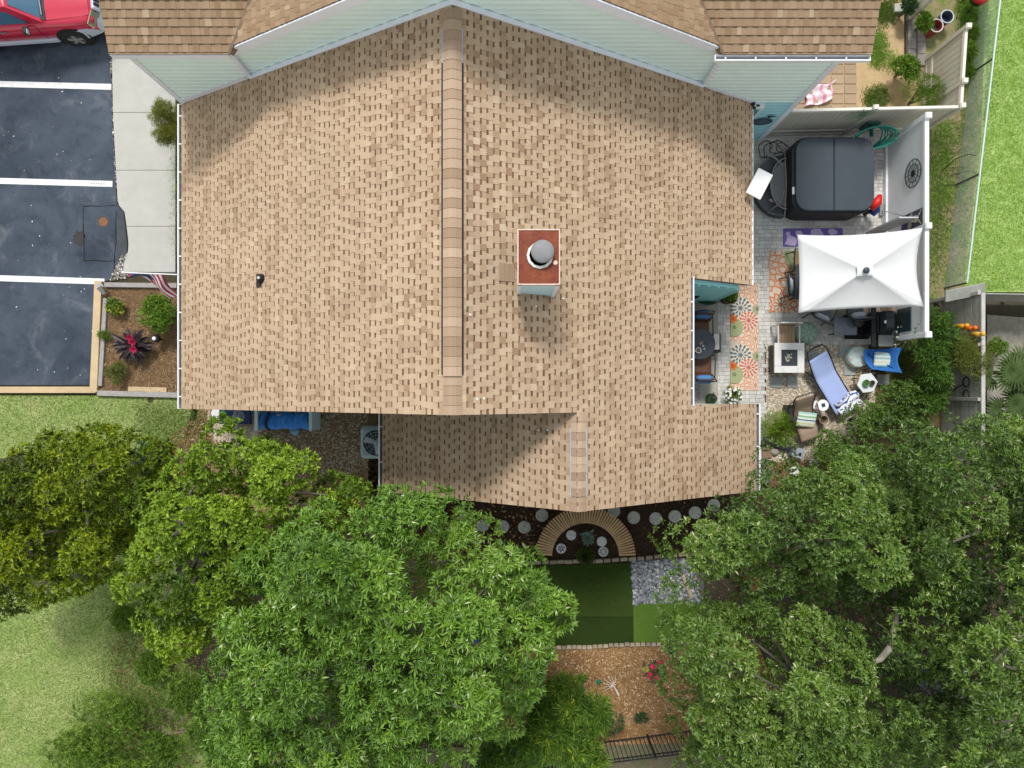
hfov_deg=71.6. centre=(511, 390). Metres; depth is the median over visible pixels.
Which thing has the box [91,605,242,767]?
leaf litter
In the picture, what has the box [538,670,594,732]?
long leaved shrub
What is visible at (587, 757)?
long leaved shrub
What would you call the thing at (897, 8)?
concrete block
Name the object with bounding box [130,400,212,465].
rough grass
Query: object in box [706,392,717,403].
gnome
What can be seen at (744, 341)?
rug
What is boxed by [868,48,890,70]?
weed grass
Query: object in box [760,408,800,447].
shrub
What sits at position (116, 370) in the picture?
grass clump
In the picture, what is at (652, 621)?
turf pile
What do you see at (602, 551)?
stepping stone
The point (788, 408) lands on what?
planter box
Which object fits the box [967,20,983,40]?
weed clump
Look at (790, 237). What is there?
yoga mat
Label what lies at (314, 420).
storage rack
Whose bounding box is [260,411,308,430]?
tarp
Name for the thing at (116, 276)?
edge debris
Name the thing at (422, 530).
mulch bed
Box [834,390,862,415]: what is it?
towel
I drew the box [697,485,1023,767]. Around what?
leaf litter
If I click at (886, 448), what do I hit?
shrub
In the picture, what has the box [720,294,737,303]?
plant pot
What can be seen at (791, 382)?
paving stone
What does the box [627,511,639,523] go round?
stepping stone
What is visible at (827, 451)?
shrub
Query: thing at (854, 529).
oak tree
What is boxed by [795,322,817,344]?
pouf
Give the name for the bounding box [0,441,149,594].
shade bed
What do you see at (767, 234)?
patio
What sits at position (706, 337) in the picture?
round table
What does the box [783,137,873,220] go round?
hot tub
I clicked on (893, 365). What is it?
butterfly chair
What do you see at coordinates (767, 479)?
shrub
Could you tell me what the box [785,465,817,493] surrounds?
shrub
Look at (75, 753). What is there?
scrub
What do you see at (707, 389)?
porch slab
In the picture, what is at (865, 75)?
sandy yard
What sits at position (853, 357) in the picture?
pouf
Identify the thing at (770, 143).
cable
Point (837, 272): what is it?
patio umbrella
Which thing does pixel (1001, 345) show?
shrub
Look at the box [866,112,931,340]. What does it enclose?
vinyl fence
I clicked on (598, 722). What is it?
long leaved shrub
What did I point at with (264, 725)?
leafy tree
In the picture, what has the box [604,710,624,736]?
rose bush
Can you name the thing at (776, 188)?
tub steps
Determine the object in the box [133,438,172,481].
shrub
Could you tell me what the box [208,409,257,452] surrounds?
side gravel
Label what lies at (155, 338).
path light
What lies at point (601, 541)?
stepping stone
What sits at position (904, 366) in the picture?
border weeds
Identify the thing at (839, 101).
stepping patio
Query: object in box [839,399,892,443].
shrub
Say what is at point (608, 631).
artificial turf
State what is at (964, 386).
iron scroll
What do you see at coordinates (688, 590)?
plank
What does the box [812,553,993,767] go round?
young oak
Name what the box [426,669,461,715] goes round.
bare branch
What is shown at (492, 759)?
long leaved shrub
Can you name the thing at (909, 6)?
shrub
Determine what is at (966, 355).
feathery shrub
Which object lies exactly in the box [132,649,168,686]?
scrub
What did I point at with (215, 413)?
stepping stone
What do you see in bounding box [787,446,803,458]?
garden box
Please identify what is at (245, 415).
folding wagon
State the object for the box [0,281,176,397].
garden edging
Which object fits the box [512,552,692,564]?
brick edging
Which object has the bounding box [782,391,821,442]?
lounge chair
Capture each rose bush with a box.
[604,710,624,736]
[645,659,665,679]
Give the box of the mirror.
[897,307,911,332]
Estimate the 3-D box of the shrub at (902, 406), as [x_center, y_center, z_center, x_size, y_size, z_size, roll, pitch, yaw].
[10.383,0.355,19.195,1.396,1.661,1.388,0,90,0]
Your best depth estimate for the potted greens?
19.30 m
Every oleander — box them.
[899,370,953,416]
[906,305,964,395]
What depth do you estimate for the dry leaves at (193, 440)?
19.97 m
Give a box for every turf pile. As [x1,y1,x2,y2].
[549,565,632,643]
[634,604,693,641]
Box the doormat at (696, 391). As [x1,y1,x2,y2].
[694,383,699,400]
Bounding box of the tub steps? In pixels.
[753,152,786,218]
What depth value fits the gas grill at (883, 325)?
19.12 m
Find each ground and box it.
[0,58,1023,767]
[270,740,906,767]
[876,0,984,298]
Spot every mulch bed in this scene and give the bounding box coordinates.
[368,459,844,564]
[496,643,781,744]
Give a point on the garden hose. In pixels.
(869, 126)
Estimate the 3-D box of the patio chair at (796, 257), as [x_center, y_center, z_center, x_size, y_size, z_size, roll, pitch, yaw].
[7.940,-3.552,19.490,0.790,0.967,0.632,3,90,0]
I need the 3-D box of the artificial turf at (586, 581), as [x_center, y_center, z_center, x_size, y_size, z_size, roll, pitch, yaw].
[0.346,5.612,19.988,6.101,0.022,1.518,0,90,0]
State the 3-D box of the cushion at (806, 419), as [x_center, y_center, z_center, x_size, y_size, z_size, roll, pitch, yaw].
[8.087,0.806,19.500,0.550,0.160,0.420,6,102,-8]
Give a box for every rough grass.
[38,576,224,767]
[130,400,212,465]
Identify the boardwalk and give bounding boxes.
[904,1,925,65]
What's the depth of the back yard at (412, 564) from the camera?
20.00 m
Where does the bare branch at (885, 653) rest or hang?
attached to the young oak
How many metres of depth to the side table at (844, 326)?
19.53 m
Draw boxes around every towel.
[804,80,834,106]
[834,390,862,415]
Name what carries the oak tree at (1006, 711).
on the ground at (1006, 308)
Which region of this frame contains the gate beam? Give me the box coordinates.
[929,283,984,303]
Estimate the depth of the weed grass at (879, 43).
19.95 m
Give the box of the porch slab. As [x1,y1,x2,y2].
[694,303,717,403]
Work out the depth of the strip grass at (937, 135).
19.97 m
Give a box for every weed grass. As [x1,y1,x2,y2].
[860,81,895,106]
[867,22,892,68]
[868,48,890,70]
[876,0,902,30]
[879,49,899,74]
[954,0,999,85]
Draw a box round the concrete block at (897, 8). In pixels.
[893,3,903,13]
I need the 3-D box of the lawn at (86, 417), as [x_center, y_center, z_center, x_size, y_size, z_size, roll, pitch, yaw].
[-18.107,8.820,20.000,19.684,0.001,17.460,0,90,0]
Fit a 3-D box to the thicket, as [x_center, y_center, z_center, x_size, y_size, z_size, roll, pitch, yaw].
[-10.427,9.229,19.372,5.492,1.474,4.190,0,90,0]
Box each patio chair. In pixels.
[694,310,714,336]
[694,355,716,383]
[778,274,794,298]
[784,247,798,273]
[803,310,836,325]
[841,308,874,320]
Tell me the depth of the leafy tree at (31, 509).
15.04 m
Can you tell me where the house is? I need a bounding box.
[177,5,764,511]
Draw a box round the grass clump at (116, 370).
[103,359,128,385]
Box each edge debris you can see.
[109,56,117,200]
[110,253,129,280]
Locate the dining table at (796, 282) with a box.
[789,264,798,299]
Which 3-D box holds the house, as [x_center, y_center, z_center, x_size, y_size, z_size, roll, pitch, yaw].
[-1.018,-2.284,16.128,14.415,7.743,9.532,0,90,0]
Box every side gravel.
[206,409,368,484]
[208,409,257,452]
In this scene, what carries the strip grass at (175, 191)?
on the ground at (1006, 308)
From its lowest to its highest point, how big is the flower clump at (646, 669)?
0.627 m
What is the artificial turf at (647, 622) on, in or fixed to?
on the back yard at (412, 564)
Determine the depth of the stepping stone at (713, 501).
19.96 m
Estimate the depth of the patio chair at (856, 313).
19.30 m
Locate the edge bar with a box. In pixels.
[760,441,790,450]
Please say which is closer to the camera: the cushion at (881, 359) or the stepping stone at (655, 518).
the cushion at (881, 359)
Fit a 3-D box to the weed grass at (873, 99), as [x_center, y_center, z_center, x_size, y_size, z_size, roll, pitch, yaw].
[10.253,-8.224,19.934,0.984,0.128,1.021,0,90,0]
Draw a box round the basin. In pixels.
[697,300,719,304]
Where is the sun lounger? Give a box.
[804,344,850,415]
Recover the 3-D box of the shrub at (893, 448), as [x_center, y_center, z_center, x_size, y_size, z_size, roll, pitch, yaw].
[10.572,1.655,18.986,1.355,2.077,1.387,0,90,0]
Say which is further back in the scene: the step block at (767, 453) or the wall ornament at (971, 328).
the step block at (767, 453)
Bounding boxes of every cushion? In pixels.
[796,411,816,427]
[874,352,890,366]
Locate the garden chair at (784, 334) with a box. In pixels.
[770,322,802,345]
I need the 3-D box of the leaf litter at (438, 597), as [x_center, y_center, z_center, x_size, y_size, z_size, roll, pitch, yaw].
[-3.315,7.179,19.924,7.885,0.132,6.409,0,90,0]
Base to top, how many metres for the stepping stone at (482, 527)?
0.044 m
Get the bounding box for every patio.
[718,134,889,482]
[794,63,855,108]
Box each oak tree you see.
[647,432,928,609]
[651,567,887,767]
[866,403,1023,625]
[870,557,1023,767]
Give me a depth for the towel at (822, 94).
19.91 m
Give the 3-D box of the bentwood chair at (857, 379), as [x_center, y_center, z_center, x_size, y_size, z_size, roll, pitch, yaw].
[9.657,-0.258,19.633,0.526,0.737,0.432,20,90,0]
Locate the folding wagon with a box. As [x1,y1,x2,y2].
[219,410,251,423]
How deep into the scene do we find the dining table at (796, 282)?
19.25 m
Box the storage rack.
[254,410,320,430]
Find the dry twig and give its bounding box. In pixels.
[603,675,619,695]
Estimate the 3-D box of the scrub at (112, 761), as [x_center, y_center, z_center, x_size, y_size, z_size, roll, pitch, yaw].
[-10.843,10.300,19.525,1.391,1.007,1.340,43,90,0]
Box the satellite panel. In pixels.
[746,168,772,199]
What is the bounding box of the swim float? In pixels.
[863,194,881,215]
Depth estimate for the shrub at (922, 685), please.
18.86 m
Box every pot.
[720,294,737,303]
[817,415,828,423]
[862,379,869,385]
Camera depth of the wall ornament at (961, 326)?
18.73 m
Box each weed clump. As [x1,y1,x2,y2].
[965,62,977,81]
[966,39,979,62]
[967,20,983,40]
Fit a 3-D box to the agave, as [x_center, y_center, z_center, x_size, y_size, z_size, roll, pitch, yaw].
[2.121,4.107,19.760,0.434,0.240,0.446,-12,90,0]
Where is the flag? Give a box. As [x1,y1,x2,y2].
[121,271,176,298]
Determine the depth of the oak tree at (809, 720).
12.90 m
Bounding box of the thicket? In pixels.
[39,660,220,767]
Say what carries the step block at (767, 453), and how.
on the patio at (767, 234)
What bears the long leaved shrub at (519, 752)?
on the mulch bed at (598, 674)
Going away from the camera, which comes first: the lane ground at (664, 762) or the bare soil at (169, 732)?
the bare soil at (169, 732)
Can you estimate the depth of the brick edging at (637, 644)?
19.93 m
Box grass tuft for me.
[95,329,113,340]
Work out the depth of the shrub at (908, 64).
19.23 m
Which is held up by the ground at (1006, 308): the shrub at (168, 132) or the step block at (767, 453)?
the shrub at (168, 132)
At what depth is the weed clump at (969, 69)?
19.64 m
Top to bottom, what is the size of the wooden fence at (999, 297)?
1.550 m
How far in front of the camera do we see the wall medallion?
18.53 m
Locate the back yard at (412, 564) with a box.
[320,560,708,645]
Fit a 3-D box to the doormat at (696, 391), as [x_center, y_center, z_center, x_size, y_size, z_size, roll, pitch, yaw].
[5.183,0.045,19.932,0.200,0.012,0.500,0,90,0]
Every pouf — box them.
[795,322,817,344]
[844,346,866,367]
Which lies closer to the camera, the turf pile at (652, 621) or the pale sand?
the turf pile at (652, 621)
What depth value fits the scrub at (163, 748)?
19.13 m
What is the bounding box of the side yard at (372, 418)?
[178,409,381,522]
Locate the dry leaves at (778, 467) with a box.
[766,459,837,497]
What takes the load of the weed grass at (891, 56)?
on the sandy yard at (865, 75)
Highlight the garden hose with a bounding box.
[853,122,898,148]
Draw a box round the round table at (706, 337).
[694,329,714,358]
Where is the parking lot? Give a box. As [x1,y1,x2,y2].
[0,30,126,384]
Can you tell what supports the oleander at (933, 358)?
on the border bed at (935, 419)
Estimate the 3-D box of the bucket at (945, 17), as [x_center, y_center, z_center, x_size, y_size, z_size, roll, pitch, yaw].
[12.004,-10.312,19.782,0.381,0.435,0.377,0,90,0]
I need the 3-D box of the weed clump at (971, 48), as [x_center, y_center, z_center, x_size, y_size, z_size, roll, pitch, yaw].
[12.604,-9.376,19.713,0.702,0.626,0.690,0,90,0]
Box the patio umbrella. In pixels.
[797,228,923,312]
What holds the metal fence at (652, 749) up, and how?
on the mulch bed at (598, 674)
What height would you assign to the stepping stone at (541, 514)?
0.044 m
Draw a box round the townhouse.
[99,0,880,140]
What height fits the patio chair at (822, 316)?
0.967 m
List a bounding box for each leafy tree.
[0,421,179,621]
[107,411,375,666]
[190,479,579,767]
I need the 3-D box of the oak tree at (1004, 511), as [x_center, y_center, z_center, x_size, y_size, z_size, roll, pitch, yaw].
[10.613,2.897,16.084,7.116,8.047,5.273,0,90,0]
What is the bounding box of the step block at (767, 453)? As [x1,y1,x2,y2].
[762,445,771,457]
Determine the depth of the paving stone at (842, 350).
19.95 m
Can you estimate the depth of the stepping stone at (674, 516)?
19.96 m
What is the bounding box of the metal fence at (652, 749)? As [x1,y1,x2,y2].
[448,727,760,767]
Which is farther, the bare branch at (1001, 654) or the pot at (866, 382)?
the pot at (866, 382)
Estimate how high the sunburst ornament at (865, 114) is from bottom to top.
0.785 m
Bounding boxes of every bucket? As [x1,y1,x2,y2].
[924,19,943,37]
[937,10,953,26]
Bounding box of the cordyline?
[110,328,154,363]
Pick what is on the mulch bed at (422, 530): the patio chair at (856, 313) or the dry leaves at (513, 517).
the dry leaves at (513, 517)
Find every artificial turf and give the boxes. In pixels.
[416,563,632,616]
[416,617,633,646]
[633,603,704,641]
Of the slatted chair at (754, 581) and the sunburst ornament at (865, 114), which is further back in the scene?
the slatted chair at (754, 581)
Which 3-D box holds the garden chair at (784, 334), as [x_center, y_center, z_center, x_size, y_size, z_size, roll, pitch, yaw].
[7.569,-1.548,19.572,0.624,0.818,0.609,0,90,0]
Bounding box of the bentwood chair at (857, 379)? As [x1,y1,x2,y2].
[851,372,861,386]
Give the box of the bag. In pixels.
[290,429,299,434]
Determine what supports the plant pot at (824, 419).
on the patio gravel at (840, 372)
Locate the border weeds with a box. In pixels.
[839,339,927,474]
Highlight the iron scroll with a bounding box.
[952,377,969,396]
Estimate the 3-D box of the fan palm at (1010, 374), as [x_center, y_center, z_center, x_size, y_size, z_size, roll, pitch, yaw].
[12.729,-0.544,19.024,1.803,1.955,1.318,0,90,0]
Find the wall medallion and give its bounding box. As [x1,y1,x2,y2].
[905,159,920,187]
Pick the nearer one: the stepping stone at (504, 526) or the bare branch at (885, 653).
the bare branch at (885, 653)
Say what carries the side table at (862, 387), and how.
on the patio gravel at (840, 372)
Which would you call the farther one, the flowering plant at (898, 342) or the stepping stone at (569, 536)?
the stepping stone at (569, 536)
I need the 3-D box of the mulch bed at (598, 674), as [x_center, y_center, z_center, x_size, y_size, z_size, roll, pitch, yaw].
[3.832,8.881,19.998,8.565,0.001,3.516,0,90,0]
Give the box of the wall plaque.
[753,116,776,124]
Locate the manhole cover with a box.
[96,215,109,228]
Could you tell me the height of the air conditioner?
0.880 m
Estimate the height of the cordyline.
0.661 m
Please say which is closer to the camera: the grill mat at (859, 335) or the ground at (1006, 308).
the grill mat at (859, 335)
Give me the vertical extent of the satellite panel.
0.434 m
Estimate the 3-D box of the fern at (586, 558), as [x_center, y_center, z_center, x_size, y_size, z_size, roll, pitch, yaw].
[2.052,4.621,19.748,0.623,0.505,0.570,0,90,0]
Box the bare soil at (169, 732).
[138,707,185,735]
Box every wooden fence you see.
[936,291,984,464]
[977,290,1023,301]
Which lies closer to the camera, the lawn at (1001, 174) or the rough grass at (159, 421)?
the rough grass at (159, 421)
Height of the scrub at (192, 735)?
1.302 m
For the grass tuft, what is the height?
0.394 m
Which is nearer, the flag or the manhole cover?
the flag
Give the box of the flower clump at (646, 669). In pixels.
[642,662,649,672]
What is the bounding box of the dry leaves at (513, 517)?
[444,500,546,552]
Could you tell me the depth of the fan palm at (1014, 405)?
18.45 m
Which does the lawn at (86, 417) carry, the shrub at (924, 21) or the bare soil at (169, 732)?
the bare soil at (169, 732)
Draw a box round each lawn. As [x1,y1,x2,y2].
[0,395,216,767]
[962,0,1023,291]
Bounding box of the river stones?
[630,558,701,605]
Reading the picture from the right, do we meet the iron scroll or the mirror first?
the iron scroll
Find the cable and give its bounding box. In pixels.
[758,140,789,157]
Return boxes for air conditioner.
[361,425,377,458]
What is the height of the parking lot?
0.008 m
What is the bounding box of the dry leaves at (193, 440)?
[159,409,213,482]
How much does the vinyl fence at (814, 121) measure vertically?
1.940 m
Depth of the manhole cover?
19.99 m
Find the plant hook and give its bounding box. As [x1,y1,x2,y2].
[941,154,976,185]
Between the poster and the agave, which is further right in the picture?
the poster
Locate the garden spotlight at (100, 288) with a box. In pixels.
[96,282,107,294]
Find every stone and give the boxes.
[211,409,218,417]
[476,519,488,531]
[497,520,508,531]
[518,521,530,533]
[536,509,547,521]
[556,543,565,553]
[566,530,575,539]
[597,536,606,546]
[598,547,607,556]
[608,507,619,516]
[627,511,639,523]
[649,512,661,524]
[669,510,680,522]
[689,506,701,518]
[707,499,719,510]
[770,377,781,387]
[771,447,778,455]
[787,377,796,387]
[806,351,817,361]
[838,346,850,355]
[843,365,855,374]
[877,374,888,384]
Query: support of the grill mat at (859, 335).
on the patio at (767, 234)
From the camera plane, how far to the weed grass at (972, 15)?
19.94 m
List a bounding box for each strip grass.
[163,100,176,262]
[929,112,976,297]
[947,2,997,281]
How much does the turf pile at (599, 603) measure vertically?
0.027 m
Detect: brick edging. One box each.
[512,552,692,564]
[531,642,713,649]
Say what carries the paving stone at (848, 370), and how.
on the patio gravel at (840, 372)
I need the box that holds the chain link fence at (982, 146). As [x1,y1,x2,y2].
[944,0,1000,288]
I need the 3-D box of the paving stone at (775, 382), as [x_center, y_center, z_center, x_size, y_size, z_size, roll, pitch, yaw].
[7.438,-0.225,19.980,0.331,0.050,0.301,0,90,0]
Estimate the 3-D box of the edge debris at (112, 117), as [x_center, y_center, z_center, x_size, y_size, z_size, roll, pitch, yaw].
[-11.187,-7.700,19.977,0.187,0.035,4.823,-2,90,0]
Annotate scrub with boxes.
[53,723,102,767]
[88,742,136,767]
[90,690,147,745]
[107,604,141,633]
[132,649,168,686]
[134,730,184,767]
[164,671,206,716]
[185,712,229,752]
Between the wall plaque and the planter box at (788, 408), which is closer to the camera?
the wall plaque
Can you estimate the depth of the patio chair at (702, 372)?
19.55 m
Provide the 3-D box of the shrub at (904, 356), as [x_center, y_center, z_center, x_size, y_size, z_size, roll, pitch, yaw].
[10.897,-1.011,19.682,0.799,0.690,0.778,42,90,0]
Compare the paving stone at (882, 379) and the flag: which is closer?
the flag
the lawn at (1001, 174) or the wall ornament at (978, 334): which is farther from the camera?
the lawn at (1001, 174)
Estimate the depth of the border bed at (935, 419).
20.00 m
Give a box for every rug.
[730,284,757,389]
[769,250,879,312]
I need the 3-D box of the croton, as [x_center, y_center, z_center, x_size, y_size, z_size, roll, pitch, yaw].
[-11.052,-2.314,19.788,0.626,0.481,0.541,36,90,0]
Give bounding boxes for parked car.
[0,0,103,45]
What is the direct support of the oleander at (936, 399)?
on the border bed at (935, 419)
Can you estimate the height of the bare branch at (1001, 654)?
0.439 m
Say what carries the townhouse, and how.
on the ground at (1006, 308)
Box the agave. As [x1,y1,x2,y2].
[580,529,594,546]
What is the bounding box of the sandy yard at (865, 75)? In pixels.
[818,0,917,107]
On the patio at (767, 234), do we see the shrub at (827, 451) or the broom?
the broom
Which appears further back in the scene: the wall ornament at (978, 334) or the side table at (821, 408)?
the side table at (821, 408)
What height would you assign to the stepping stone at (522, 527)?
0.044 m
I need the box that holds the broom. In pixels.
[879,204,905,216]
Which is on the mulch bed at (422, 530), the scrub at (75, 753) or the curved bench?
the curved bench
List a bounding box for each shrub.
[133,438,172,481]
[135,292,176,333]
[147,95,176,149]
[468,738,517,767]
[498,724,555,767]
[514,697,567,741]
[524,709,583,767]
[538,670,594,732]
[558,730,614,767]
[575,688,616,740]
[633,711,648,722]
[760,457,773,482]
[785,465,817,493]
[809,429,854,467]
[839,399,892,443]
[857,440,898,487]
[874,378,926,428]
[888,427,938,475]
[889,53,922,82]
[896,340,918,366]
[896,656,970,710]
[898,0,919,17]
[899,69,947,105]
[913,10,935,33]
[945,328,995,377]
[987,336,1009,356]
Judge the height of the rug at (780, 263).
0.044 m
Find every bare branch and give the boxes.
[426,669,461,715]
[869,612,916,664]
[993,633,1023,670]
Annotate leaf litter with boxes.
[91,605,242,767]
[254,532,533,756]
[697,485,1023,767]
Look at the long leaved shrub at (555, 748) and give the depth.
18.25 m
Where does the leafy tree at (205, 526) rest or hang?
on the side yard at (372, 418)
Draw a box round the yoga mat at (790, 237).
[783,228,842,246]
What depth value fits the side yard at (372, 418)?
20.00 m
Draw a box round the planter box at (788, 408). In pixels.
[782,402,796,422]
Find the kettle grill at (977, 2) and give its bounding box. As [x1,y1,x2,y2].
[960,0,987,15]
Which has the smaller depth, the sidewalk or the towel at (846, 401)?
the towel at (846, 401)
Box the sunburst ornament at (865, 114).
[849,109,880,120]
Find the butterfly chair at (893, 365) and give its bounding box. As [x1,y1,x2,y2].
[863,347,902,372]
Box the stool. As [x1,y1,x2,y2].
[712,334,720,352]
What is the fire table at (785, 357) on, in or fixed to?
on the patio gravel at (840, 372)
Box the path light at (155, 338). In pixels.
[151,335,162,342]
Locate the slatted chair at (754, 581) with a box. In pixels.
[743,568,765,591]
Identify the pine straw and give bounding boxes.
[100,287,176,391]
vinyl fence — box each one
[765,102,965,137]
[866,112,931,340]
[908,0,933,20]
[922,23,971,105]
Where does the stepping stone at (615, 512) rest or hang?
on the mulch bed at (422, 530)
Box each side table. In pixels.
[813,400,828,410]
[828,318,856,334]
[852,373,877,392]
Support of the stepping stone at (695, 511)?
on the mulch bed at (422, 530)
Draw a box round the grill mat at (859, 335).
[844,316,868,338]
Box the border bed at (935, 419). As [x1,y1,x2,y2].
[766,323,979,495]
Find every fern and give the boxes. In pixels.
[575,545,596,566]
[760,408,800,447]
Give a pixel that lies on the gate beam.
(959, 293)
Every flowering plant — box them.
[723,384,742,403]
[893,327,909,346]
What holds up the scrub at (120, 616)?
on the lawn at (86, 417)
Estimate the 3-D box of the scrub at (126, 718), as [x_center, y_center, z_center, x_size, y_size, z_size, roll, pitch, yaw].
[-10.643,8.875,19.441,1.567,1.176,1.480,0,90,0]
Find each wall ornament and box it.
[955,323,969,328]
[962,325,977,330]
[969,331,985,336]
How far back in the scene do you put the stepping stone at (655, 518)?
19.96 m
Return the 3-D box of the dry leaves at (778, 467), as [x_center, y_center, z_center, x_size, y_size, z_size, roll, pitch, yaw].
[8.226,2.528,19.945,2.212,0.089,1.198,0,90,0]
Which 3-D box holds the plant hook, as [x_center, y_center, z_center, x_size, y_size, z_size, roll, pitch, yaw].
[12.426,-6.011,19.372,1.069,1.260,0.518,0,90,0]
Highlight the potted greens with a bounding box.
[725,292,738,301]
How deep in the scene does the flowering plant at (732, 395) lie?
19.55 m
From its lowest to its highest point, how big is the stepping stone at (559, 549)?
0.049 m
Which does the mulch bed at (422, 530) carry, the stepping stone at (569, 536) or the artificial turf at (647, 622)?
the stepping stone at (569, 536)
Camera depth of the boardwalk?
19.94 m
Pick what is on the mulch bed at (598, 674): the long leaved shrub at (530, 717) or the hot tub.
the long leaved shrub at (530, 717)
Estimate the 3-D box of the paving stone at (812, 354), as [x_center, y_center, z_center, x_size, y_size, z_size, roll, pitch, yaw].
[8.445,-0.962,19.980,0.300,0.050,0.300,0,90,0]
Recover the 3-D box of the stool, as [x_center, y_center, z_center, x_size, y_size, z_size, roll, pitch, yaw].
[5.645,-1.307,19.742,0.230,0.495,0.520,0,90,0]
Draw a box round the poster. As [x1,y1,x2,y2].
[901,207,922,230]
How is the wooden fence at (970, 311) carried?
on the ground at (1006, 308)
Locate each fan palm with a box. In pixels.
[969,344,1023,393]
[985,386,1023,424]
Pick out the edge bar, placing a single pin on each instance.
(775, 445)
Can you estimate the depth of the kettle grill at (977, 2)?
19.41 m
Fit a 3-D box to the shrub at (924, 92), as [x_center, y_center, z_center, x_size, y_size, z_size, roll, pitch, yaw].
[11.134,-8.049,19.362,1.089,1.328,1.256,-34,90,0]
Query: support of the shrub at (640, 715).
on the mulch bed at (598, 674)
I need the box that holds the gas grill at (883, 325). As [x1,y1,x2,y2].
[853,307,897,346]
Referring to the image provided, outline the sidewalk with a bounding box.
[112,58,176,272]
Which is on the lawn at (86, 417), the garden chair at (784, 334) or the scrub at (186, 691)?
the scrub at (186, 691)
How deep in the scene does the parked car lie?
18.98 m
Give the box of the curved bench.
[536,509,635,555]
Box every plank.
[128,387,166,391]
[681,574,693,598]
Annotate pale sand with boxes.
[987,315,1023,414]
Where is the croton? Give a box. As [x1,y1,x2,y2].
[104,296,126,316]
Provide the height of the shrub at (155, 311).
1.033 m
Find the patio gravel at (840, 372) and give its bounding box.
[765,344,874,462]
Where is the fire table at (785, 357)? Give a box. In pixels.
[768,343,803,372]
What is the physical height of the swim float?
0.944 m
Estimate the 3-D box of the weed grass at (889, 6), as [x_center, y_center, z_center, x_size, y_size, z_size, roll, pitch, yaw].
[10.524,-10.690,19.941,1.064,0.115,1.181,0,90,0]
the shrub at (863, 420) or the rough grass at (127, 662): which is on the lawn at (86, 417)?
the rough grass at (127, 662)
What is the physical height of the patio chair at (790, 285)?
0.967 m
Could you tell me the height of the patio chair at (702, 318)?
0.967 m

